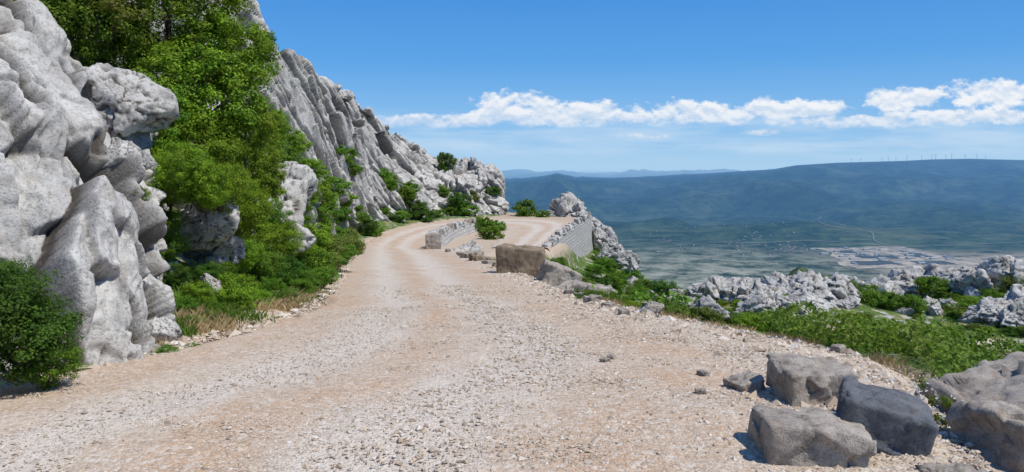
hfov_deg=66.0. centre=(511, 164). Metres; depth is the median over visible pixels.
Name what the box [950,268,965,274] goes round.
limestone boulder
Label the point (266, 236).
bush
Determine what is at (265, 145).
tree
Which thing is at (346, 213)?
bush
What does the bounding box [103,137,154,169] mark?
limestone boulder
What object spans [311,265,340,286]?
bush
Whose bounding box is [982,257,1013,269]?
limestone boulder
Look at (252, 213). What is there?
bush
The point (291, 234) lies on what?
bush
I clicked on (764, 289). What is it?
limestone boulder
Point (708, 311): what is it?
bush
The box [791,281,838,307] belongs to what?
limestone boulder
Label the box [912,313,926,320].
bush
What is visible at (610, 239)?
limestone crag
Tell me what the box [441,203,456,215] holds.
bush
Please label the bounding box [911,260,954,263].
settling basin
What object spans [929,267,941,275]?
limestone boulder
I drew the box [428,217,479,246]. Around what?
stone parapet
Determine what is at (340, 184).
bush
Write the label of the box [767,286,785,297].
limestone boulder
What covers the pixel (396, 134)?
rock pinnacle
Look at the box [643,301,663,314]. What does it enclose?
loose rock
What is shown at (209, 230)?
limestone boulder
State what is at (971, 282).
limestone boulder
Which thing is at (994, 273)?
limestone boulder
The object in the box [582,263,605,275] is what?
bush
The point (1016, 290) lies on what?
limestone boulder
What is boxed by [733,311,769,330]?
bush
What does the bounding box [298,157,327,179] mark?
bush
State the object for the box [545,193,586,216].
limestone crag
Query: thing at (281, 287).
bush
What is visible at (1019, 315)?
limestone boulder
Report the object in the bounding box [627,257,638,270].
limestone crag
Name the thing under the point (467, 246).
limestone boulder
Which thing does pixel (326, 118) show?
rock ridge
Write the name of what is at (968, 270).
limestone boulder
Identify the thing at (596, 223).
limestone crag
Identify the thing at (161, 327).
limestone boulder
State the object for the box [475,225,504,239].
bush
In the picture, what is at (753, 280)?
limestone boulder
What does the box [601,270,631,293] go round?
bush
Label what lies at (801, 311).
limestone boulder
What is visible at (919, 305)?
bush
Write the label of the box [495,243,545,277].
fallen wall block
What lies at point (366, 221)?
bush
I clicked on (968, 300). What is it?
bush
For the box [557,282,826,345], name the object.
slope grass
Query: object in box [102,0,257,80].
tree
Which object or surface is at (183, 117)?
tree
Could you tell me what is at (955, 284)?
limestone boulder
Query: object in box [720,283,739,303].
limestone boulder
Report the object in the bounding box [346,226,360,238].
bush
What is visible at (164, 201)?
bush
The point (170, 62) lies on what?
tree
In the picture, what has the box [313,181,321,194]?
bush
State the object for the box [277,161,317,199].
limestone boulder
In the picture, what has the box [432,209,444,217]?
bush
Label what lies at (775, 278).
limestone boulder
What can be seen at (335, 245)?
bush
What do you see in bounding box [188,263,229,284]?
bush
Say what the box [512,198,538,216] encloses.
bush
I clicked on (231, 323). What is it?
dry grass
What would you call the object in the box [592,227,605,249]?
limestone crag
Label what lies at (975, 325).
bush
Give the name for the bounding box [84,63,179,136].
limestone boulder
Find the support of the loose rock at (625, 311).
on the road at (398, 258)
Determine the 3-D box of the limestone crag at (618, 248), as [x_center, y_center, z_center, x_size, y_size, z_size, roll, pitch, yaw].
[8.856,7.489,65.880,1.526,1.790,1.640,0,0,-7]
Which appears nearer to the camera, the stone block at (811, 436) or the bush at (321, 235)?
the stone block at (811, 436)
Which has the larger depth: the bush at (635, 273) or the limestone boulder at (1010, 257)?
the bush at (635, 273)
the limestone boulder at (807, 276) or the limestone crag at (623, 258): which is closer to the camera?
the limestone boulder at (807, 276)
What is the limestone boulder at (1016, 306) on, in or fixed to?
on the ground at (962, 209)
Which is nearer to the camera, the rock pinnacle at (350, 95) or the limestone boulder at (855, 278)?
the limestone boulder at (855, 278)
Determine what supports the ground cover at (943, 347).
on the ground at (962, 209)
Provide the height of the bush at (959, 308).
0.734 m
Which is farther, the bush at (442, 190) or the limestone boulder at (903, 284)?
the bush at (442, 190)
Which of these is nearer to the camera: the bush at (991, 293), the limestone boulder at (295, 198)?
the limestone boulder at (295, 198)
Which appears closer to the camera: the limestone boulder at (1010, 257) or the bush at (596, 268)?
the limestone boulder at (1010, 257)
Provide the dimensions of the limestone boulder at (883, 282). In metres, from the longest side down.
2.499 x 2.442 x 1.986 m
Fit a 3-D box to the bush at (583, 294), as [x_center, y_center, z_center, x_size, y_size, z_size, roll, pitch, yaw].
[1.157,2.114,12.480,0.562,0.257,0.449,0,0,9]
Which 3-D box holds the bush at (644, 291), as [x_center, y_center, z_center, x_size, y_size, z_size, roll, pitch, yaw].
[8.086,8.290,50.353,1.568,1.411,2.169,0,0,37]
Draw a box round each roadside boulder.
[919,351,1023,413]
[945,400,1023,471]
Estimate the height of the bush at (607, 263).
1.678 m
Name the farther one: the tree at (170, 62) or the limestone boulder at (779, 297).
the limestone boulder at (779, 297)
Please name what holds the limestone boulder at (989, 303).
on the ground at (962, 209)
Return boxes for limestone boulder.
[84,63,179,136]
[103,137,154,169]
[147,316,181,341]
[178,198,239,250]
[183,234,245,263]
[199,273,221,298]
[257,178,307,224]
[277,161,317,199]
[280,216,315,255]
[453,243,478,250]
[463,240,483,248]
[626,276,637,286]
[638,301,653,312]
[669,288,684,298]
[686,281,705,296]
[689,295,730,322]
[699,275,735,292]
[699,276,726,301]
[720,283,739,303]
[729,277,740,283]
[735,278,749,296]
[735,291,767,312]
[735,295,746,299]
[742,277,762,288]
[746,279,752,285]
[749,279,781,299]
[752,298,778,312]
[761,270,788,284]
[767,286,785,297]
[775,293,794,305]
[781,299,794,312]
[782,280,802,295]
[785,291,832,311]
[787,270,822,282]
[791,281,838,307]
[798,304,811,314]
[799,282,807,286]
[819,272,858,299]
[834,299,854,308]
[839,296,860,307]
[849,277,877,289]
[851,276,860,285]
[859,282,873,296]
[865,274,893,300]
[887,268,901,277]
[888,278,904,295]
[890,274,909,287]
[894,307,915,314]
[898,275,919,295]
[899,265,926,296]
[921,289,936,297]
[923,263,942,275]
[923,295,937,305]
[927,301,943,315]
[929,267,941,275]
[932,268,964,296]
[939,268,956,275]
[939,298,957,306]
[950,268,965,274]
[950,273,967,294]
[956,269,994,297]
[956,307,984,322]
[960,265,973,274]
[968,305,979,310]
[973,296,1013,319]
[977,255,1014,269]
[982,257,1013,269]
[985,262,1010,282]
[988,316,1000,326]
[989,263,1008,275]
[991,271,1022,292]
[996,309,1023,320]
[999,306,1023,329]
[1000,296,1023,316]
[1003,290,1011,299]
[1010,284,1023,299]
[1011,259,1023,286]
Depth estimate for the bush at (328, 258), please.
15.32 m
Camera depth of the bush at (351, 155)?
59.49 m
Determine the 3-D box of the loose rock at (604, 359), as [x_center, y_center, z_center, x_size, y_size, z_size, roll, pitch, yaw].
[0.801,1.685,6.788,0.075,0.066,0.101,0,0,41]
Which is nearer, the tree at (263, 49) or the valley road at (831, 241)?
the tree at (263, 49)
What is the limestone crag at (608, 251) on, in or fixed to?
on the ground at (962, 209)
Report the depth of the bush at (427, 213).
72.18 m
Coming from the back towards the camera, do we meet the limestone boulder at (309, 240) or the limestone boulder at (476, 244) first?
the limestone boulder at (476, 244)
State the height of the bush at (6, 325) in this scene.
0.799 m
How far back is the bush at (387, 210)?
67.56 m
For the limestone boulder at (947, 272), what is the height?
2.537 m
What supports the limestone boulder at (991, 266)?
on the ground at (962, 209)
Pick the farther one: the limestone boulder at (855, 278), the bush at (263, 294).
the limestone boulder at (855, 278)
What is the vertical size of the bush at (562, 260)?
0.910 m
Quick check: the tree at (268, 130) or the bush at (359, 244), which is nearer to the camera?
the tree at (268, 130)
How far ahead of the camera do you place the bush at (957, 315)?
42.68 m
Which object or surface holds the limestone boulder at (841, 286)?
on the ground at (962, 209)
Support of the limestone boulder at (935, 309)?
on the ground at (962, 209)
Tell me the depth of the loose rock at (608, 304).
10.82 m
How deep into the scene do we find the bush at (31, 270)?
5.73 m
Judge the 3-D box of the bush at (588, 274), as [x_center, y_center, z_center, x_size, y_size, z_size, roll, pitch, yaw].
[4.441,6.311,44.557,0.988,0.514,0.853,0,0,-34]
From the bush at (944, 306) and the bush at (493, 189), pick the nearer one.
the bush at (944, 306)
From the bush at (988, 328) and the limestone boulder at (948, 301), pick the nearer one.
the bush at (988, 328)
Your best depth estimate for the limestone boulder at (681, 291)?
50.78 m
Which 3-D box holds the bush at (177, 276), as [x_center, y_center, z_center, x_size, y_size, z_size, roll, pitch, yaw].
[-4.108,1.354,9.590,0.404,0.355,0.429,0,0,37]
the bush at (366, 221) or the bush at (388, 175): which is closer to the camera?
the bush at (366, 221)
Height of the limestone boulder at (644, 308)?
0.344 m
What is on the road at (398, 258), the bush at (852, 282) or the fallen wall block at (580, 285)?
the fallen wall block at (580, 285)
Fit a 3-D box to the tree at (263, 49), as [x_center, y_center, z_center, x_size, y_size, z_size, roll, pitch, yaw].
[-4.760,-1.263,12.763,1.966,2.636,1.686,0,0,-41]
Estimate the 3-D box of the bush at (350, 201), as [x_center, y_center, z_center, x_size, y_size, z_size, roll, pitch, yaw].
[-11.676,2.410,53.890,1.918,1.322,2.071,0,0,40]
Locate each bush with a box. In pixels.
[0,256,43,321]
[0,256,64,366]
[0,289,89,387]
[8,332,90,390]
[132,186,152,200]
[145,181,176,207]
[147,159,200,199]
[150,151,161,164]
[151,343,179,353]
[154,139,217,192]
[160,230,192,263]
[161,261,195,289]
[163,206,189,233]
[171,160,235,212]
[174,295,200,312]
[179,315,205,327]
[180,279,219,301]
[182,342,200,347]
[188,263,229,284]
[197,261,245,297]
[197,300,227,313]
[198,160,252,214]
[201,272,263,309]
[224,238,287,285]
[229,238,266,276]
[231,184,276,236]
[237,218,287,248]
[237,287,279,304]
[245,196,294,236]
[251,168,286,199]
[253,36,276,46]
[253,277,298,295]
[258,256,312,287]
[265,108,291,142]
[267,218,305,261]
[272,134,305,163]
[279,125,295,141]
[279,288,306,299]
[283,268,324,292]
[285,129,313,155]
[288,240,328,267]
[288,247,336,278]
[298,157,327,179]
[303,213,334,249]
[305,195,318,212]
[311,169,332,201]
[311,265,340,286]
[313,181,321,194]
[313,201,344,227]
[316,236,349,268]
[317,191,338,211]
[324,175,353,197]
[328,243,357,267]
[331,233,365,259]
[332,224,347,236]
[334,206,353,224]
[335,145,348,155]
[339,190,359,207]
[344,148,361,166]
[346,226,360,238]
[348,164,365,176]
[354,204,371,221]
[355,215,380,235]
[366,226,385,236]
[377,167,393,178]
[379,207,390,214]
[380,169,398,191]
[390,209,412,222]
[398,182,417,203]
[402,180,421,191]
[405,199,428,218]
[411,206,435,221]
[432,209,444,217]
[437,184,451,197]
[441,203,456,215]
[447,191,470,210]
[455,201,479,215]
[466,190,481,201]
[475,217,496,231]
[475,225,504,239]
[483,186,500,195]
[489,219,507,230]
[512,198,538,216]
[536,210,549,216]
[550,256,567,265]
[568,290,601,298]
[580,288,605,297]
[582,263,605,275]
[584,272,599,280]
[589,245,609,260]
[595,255,618,272]
[595,276,612,284]
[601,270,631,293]
[618,266,644,278]
[621,300,647,308]
[627,283,650,300]
[632,278,654,288]
[650,279,683,295]
[652,294,671,302]
[659,301,690,316]
[680,307,696,317]
[689,305,728,323]
[717,299,729,306]
[725,314,743,324]
[730,299,741,308]
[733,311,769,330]
[847,277,861,287]
[848,313,875,318]
[855,285,876,299]
[856,311,874,317]
[858,283,892,307]
[880,291,909,310]
[902,294,928,314]
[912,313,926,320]
[914,275,954,298]
[940,303,948,310]
[947,306,968,314]
[947,309,966,317]
[948,291,965,299]
[948,308,963,319]
[951,325,964,334]
[958,295,982,307]
[963,322,978,329]
[969,323,985,330]
[977,287,1003,296]
[978,325,996,335]
[981,287,1006,297]
[993,321,1006,327]
[995,273,1023,293]
[997,325,1022,336]
[1012,325,1023,335]
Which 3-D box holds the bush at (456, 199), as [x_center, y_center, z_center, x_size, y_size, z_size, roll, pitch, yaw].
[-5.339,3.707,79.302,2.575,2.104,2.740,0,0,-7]
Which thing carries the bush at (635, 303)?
on the ground at (962, 209)
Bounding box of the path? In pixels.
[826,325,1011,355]
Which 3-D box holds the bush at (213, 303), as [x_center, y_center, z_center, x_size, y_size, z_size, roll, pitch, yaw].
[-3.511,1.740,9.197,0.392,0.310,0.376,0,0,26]
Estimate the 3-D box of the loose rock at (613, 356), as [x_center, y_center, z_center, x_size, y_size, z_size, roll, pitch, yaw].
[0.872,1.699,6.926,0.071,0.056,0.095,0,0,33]
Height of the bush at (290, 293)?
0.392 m
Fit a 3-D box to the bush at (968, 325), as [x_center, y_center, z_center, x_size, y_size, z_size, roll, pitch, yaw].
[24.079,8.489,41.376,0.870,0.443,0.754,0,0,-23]
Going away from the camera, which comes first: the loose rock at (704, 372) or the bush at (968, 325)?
the loose rock at (704, 372)
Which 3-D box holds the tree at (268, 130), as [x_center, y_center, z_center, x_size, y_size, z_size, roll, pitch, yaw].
[-4.170,-0.259,12.446,1.070,1.624,1.111,0,0,-29]
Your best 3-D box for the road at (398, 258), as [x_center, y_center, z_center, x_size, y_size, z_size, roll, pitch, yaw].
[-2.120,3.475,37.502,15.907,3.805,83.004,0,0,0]
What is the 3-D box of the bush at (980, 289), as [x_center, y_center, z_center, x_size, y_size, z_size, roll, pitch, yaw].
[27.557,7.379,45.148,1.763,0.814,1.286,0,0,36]
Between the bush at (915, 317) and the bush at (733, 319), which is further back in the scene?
the bush at (915, 317)
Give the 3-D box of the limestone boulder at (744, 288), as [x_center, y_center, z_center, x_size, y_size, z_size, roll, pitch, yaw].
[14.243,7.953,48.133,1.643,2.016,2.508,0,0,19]
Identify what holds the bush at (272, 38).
on the rock ridge
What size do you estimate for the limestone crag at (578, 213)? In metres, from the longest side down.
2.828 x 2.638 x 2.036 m
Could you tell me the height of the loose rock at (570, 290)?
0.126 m
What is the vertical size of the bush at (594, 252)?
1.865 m
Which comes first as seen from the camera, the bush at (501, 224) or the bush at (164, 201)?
the bush at (164, 201)
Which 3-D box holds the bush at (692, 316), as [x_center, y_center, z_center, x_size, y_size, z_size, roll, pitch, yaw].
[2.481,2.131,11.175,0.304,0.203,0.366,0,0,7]
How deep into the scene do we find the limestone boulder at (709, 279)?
49.16 m
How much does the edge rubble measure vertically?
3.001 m
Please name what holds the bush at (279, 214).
on the rock ridge
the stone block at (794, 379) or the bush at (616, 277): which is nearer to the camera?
the stone block at (794, 379)
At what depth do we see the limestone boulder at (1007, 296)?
43.08 m
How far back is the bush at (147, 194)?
8.69 m
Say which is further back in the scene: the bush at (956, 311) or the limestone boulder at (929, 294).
the limestone boulder at (929, 294)
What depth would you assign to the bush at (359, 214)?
58.73 m
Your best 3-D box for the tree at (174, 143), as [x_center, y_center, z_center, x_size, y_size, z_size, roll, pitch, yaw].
[-4.740,0.398,10.976,1.120,1.611,1.196,0,0,0]
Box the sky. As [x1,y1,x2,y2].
[256,0,1023,171]
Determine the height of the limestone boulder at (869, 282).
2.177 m
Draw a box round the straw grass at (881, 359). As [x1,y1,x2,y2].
[601,296,935,381]
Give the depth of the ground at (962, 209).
9308.51 m
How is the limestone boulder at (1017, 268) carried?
on the ground at (962, 209)
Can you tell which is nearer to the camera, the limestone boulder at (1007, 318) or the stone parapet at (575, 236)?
the limestone boulder at (1007, 318)
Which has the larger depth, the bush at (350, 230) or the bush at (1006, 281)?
the bush at (350, 230)
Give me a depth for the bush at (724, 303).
47.28 m
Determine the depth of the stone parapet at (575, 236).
62.37 m
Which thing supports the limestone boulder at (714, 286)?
on the ground at (962, 209)
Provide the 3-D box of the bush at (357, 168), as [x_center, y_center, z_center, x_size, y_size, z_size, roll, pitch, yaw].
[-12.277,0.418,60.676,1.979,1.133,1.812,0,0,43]
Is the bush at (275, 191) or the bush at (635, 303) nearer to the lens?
the bush at (635, 303)
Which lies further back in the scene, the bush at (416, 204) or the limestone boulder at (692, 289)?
the bush at (416, 204)
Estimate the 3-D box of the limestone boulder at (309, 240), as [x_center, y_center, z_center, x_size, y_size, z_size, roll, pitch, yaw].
[-4.161,1.357,14.919,0.733,0.756,1.000,0,0,-41]
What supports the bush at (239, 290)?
on the ground at (962, 209)
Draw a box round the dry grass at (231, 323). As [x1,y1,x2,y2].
[132,265,345,348]
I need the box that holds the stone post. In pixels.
[425,232,440,248]
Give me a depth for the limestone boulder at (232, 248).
11.20 m
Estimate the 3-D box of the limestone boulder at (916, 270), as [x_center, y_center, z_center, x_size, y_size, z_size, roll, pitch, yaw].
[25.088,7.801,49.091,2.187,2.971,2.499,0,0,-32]
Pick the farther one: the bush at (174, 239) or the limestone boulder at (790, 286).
the limestone boulder at (790, 286)
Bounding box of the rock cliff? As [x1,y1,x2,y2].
[0,0,179,381]
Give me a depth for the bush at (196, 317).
8.55 m
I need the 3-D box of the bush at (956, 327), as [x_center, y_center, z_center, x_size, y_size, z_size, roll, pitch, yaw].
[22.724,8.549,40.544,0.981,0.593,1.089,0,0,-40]
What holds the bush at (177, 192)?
attached to the rock cliff
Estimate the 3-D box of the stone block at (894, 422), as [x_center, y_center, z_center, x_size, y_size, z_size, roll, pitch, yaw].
[2.094,1.577,4.553,0.528,0.556,0.468,13,9,14]
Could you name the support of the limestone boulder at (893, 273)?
on the ground at (962, 209)
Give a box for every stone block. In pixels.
[744,404,876,467]
[766,352,858,406]
[836,376,938,455]
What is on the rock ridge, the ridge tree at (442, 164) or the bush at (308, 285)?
the ridge tree at (442, 164)
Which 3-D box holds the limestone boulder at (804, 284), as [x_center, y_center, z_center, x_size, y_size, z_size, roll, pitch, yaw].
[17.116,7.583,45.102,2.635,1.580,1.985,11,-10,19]
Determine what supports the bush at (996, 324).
on the ground at (962, 209)
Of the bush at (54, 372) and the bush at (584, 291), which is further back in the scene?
the bush at (584, 291)
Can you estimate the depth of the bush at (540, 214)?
80.17 m
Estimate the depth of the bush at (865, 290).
47.81 m
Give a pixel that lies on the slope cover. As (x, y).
(676, 296)
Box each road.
[0,218,996,471]
[623,240,1012,245]
[811,217,961,260]
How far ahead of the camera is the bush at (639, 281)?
58.21 m
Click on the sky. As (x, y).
(534, 85)
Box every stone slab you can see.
[723,371,765,391]
[915,462,988,471]
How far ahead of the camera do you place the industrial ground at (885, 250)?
5932.31 m
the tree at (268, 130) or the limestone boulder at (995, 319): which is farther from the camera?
the limestone boulder at (995, 319)
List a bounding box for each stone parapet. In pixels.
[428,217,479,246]
[542,212,593,256]
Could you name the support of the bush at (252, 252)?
on the ground at (962, 209)
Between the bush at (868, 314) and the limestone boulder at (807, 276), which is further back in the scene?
the limestone boulder at (807, 276)
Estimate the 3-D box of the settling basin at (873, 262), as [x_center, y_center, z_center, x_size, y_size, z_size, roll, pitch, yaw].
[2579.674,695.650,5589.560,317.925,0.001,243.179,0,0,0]
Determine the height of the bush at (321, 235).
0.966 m
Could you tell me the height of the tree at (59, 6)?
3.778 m
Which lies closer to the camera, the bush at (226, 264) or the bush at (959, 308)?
the bush at (226, 264)
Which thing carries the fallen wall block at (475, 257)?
on the road at (398, 258)
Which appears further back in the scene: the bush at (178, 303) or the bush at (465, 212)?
the bush at (465, 212)
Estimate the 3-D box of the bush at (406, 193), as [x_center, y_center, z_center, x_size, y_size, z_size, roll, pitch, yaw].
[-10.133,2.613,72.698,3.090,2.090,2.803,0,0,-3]
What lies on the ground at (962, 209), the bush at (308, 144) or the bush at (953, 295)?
the bush at (953, 295)
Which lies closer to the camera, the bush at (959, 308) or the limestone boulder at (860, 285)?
the bush at (959, 308)
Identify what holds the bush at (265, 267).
on the ground at (962, 209)
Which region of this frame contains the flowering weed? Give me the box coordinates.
[912,375,963,431]
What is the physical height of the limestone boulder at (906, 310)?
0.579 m
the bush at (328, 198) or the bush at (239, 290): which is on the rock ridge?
the bush at (328, 198)
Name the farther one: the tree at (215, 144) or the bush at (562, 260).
the bush at (562, 260)
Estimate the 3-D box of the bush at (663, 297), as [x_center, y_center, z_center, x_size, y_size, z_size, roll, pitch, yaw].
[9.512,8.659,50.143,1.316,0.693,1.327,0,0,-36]
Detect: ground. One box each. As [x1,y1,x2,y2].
[162,159,1023,471]
[815,246,979,268]
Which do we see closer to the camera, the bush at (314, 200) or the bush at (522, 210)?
the bush at (314, 200)
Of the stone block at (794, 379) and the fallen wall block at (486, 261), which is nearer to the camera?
the stone block at (794, 379)
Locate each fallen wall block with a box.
[459,250,484,257]
[468,253,493,260]
[481,260,495,263]
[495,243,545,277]
[536,260,582,286]
[554,279,577,290]
[570,281,611,293]
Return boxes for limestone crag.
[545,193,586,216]
[565,209,591,216]
[572,202,581,211]
[591,218,602,229]
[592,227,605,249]
[595,245,616,261]
[600,225,614,233]
[601,231,617,248]
[611,244,624,263]
[614,250,640,266]
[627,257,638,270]
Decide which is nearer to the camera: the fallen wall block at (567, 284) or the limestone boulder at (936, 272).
the fallen wall block at (567, 284)
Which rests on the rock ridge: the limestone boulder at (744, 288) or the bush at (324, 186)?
the bush at (324, 186)
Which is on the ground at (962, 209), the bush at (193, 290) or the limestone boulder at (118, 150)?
the bush at (193, 290)
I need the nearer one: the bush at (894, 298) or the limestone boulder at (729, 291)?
the bush at (894, 298)
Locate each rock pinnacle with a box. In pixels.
[335,83,341,92]
[340,90,347,97]
[345,90,352,100]
[394,132,401,140]
[470,157,476,164]
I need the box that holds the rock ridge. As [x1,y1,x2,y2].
[14,0,509,236]
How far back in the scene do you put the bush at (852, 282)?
48.99 m
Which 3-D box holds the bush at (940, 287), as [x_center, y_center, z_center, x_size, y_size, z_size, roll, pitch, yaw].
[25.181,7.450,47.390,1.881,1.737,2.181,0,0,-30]
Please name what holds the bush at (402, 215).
on the rock ridge
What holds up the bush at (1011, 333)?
on the ground at (962, 209)
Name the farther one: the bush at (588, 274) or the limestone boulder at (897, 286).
the limestone boulder at (897, 286)
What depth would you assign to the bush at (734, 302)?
45.50 m
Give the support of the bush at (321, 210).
on the rock ridge
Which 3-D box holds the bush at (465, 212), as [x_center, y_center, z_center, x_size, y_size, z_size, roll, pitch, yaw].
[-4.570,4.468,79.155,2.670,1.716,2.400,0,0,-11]
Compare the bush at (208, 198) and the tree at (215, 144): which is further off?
the tree at (215, 144)
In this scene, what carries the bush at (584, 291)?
on the ground at (962, 209)
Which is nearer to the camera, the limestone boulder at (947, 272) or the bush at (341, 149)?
the limestone boulder at (947, 272)
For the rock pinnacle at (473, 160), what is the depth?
88.03 m
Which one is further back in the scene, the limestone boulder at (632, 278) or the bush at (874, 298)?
the limestone boulder at (632, 278)
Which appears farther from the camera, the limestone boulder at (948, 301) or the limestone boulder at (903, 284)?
the limestone boulder at (903, 284)
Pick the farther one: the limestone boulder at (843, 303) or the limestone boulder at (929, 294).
the limestone boulder at (929, 294)
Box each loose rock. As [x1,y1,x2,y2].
[565,288,574,293]
[582,294,601,302]
[599,356,610,362]
[601,301,613,307]
[607,354,615,359]
[618,308,630,315]
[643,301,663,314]
[694,388,706,394]
[696,369,710,376]
[830,344,845,353]
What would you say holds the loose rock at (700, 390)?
on the road at (398, 258)
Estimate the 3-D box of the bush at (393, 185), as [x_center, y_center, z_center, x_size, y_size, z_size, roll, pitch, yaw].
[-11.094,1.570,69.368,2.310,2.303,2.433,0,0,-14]
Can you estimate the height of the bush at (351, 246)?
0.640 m
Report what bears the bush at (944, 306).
on the ground at (962, 209)
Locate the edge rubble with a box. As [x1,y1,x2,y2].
[0,254,936,414]
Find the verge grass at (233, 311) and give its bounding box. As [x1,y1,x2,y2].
[159,261,350,339]
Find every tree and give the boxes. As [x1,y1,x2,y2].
[11,0,131,61]
[39,0,165,75]
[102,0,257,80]
[121,33,278,156]
[148,73,206,151]
[150,109,250,204]
[150,135,214,210]
[157,6,284,162]
[210,131,288,232]
[216,99,283,172]
[219,128,283,167]
[221,162,269,267]
[437,152,457,171]
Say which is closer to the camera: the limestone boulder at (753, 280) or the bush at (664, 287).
the limestone boulder at (753, 280)
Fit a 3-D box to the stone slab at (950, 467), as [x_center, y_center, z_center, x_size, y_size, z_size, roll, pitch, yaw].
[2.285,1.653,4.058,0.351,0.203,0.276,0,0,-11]
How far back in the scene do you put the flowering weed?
4.85 m
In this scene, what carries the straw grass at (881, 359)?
on the ground at (962, 209)
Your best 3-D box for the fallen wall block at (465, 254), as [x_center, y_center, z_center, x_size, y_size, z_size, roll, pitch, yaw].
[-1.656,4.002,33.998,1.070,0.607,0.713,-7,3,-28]
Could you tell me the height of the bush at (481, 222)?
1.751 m
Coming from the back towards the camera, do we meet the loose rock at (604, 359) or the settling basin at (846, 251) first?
the settling basin at (846, 251)
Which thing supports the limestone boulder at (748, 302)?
on the ground at (962, 209)
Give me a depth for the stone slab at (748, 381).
5.72 m
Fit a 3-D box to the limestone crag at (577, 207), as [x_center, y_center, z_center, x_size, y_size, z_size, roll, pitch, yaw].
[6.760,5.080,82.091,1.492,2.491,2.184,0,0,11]
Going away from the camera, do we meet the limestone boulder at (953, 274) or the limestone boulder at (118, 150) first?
the limestone boulder at (118, 150)
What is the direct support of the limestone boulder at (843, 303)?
on the ground at (962, 209)
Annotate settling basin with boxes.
[840,250,852,252]
[851,261,895,264]
[855,255,897,257]
[899,253,932,256]
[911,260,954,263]
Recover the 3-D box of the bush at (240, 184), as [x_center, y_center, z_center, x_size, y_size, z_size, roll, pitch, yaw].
[-3.920,0.303,10.564,0.854,0.747,0.915,0,0,-18]
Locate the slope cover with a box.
[567,265,1022,351]
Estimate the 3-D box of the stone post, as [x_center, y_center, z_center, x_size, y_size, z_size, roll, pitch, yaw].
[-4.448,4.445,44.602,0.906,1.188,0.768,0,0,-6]
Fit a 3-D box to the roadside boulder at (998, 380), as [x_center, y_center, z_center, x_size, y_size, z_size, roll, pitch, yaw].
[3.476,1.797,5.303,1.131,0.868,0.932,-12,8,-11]
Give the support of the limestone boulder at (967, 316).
on the ground at (962, 209)
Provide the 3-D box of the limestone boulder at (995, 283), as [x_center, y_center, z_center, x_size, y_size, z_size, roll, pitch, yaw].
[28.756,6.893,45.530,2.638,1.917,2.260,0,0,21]
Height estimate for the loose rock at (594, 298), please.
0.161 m
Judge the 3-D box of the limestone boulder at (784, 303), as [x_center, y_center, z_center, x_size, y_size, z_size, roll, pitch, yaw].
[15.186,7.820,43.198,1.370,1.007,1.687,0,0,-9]
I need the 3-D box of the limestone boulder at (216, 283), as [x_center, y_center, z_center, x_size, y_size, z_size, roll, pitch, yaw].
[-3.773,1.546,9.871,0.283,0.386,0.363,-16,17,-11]
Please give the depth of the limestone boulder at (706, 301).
11.39 m
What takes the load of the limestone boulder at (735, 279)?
on the ground at (962, 209)
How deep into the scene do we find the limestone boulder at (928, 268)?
48.80 m
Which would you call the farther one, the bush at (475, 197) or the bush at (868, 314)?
the bush at (475, 197)
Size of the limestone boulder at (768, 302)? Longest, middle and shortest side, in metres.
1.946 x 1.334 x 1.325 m
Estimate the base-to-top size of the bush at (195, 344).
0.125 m
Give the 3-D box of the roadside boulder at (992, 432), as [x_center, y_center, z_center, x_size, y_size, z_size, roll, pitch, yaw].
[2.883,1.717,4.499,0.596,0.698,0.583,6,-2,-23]
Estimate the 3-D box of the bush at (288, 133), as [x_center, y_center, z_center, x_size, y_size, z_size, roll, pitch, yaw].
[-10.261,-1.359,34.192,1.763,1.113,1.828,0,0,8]
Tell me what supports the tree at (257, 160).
on the ground at (962, 209)
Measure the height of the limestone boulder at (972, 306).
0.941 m
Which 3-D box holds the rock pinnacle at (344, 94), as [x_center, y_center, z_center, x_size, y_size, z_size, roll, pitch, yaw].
[-13.884,-5.668,63.391,1.251,0.890,0.976,0,0,-39]
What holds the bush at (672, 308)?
on the ground at (962, 209)
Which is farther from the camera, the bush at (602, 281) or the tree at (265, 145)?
the bush at (602, 281)
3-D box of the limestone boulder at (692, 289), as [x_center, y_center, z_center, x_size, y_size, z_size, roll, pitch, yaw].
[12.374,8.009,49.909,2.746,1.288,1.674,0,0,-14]
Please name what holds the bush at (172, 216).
on the rock cliff
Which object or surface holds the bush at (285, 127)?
on the rock ridge
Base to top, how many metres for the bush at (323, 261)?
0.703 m
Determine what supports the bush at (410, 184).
on the rock ridge
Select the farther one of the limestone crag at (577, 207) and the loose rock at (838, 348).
the limestone crag at (577, 207)
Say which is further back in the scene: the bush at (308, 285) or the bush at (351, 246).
the bush at (351, 246)
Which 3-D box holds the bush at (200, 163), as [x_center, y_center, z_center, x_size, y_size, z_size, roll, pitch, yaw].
[-4.052,0.023,9.792,0.763,0.684,0.722,0,0,-30]
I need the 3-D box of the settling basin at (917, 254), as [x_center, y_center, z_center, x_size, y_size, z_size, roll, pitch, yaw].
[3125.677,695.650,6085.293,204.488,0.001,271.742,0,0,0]
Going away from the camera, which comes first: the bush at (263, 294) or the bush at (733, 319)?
the bush at (263, 294)
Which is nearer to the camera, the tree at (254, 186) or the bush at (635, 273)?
the tree at (254, 186)
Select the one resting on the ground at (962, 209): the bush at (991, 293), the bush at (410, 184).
the bush at (991, 293)
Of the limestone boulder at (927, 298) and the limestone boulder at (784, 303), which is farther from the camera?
the limestone boulder at (927, 298)
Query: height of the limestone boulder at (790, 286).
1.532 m
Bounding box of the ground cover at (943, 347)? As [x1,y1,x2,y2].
[756,301,1023,378]
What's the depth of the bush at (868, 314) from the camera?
41.67 m
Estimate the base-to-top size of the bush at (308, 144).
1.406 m
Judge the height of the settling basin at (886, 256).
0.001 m

